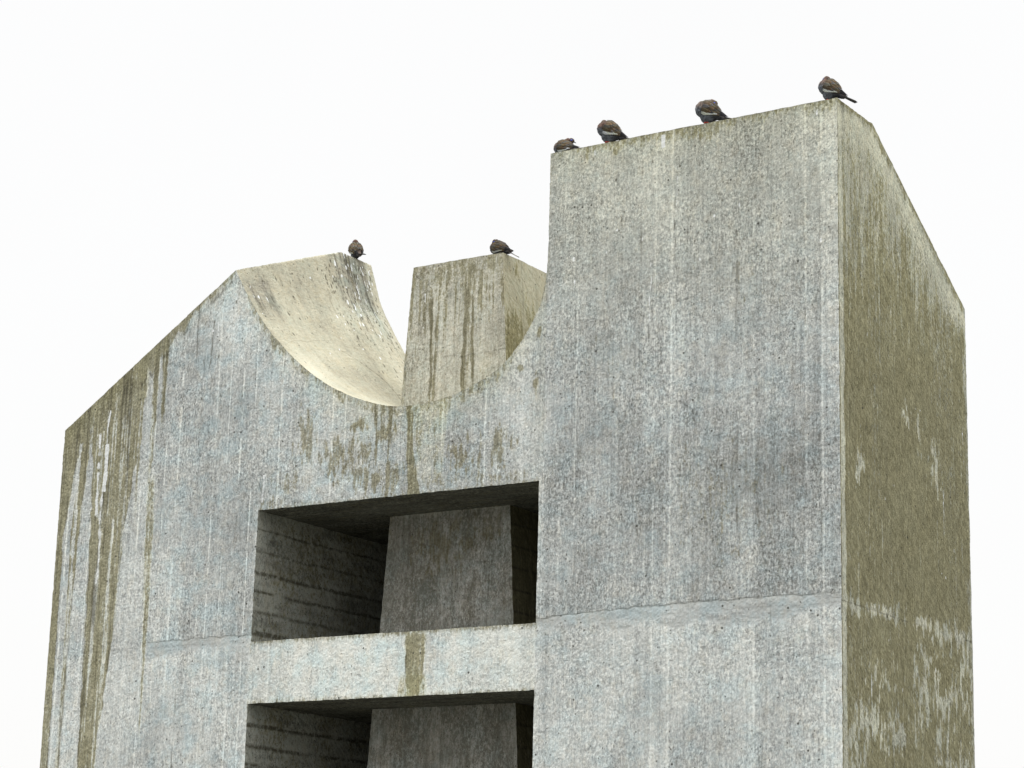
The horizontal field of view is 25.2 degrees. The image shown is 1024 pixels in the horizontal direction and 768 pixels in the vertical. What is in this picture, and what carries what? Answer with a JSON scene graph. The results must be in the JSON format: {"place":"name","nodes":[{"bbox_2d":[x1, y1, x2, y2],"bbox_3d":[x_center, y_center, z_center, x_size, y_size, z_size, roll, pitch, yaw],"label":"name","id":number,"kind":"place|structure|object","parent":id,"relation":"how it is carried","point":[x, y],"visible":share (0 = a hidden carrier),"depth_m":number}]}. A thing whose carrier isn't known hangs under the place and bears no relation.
{"place":"outdoors","nodes":[
{"label":"outdoors","id":0,"kind":"place"},
{"bbox_2d":[40,97,974,767],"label":"concrete monument","id":1,"kind":"object","parent":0,"point":[662,463],"visible":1,"depth_m":17.52},
{"bbox_2d":[348,239,365,258],"bbox_3d":[-1.401,-1.243,20.884,0.142,0.194,0.267,9,-16,-28],"label":"dove","id":2,"kind":"object","parent":1,"relation":"on","point":[355,249],"visible":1,"depth_m":20.88},
{"bbox_2d":[490,239,517,256],"bbox_3d":[-0.059,-1.123,19.026,0.282,0.184,0.142,-8,-17,32],"label":"dove","id":3,"kind":"object","parent":1,"relation":"on","point":[497,246],"visible":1,"depth_m":19.00},
{"bbox_2d":[553,138,582,152],"bbox_3d":[0.471,-1.875,18.037,0.299,0.148,0.136,-3,-15,18],"label":"dove","id":4,"kind":"object","parent":1,"relation":"on","point":[563,144],"visible":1,"depth_m":18.00},
{"bbox_2d":[597,120,627,142],"bbox_3d":[0.824,-1.956,17.795,0.331,0.191,0.167,2,-14,-1],"label":"dove","id":5,"kind":"object","parent":1,"relation":"on","point":[609,131],"visible":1,"depth_m":17.75},
{"bbox_2d":[695,99,730,123],"bbox_3d":[1.554,-2.056,17.328,0.340,0.199,0.169,1,-14,1],"label":"dove","id":6,"kind":"object","parent":1,"relation":"on","point":[707,111],"visible":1,"depth_m":17.28},
{"bbox_2d":[818,76,856,102],"bbox_3d":[2.388,-2.159,16.792,0.287,0.207,0.152,0,-14,7],"label":"dove","id":7,"kind":"object","parent":1,"relation":"on","point":[829,87],"visible":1,"depth_m":16.75},
{"bbox_2d":[0,0,1023,767],"label":"sky","id":8,"kind":"structure","parent":0,"point":[153,153]}
]}

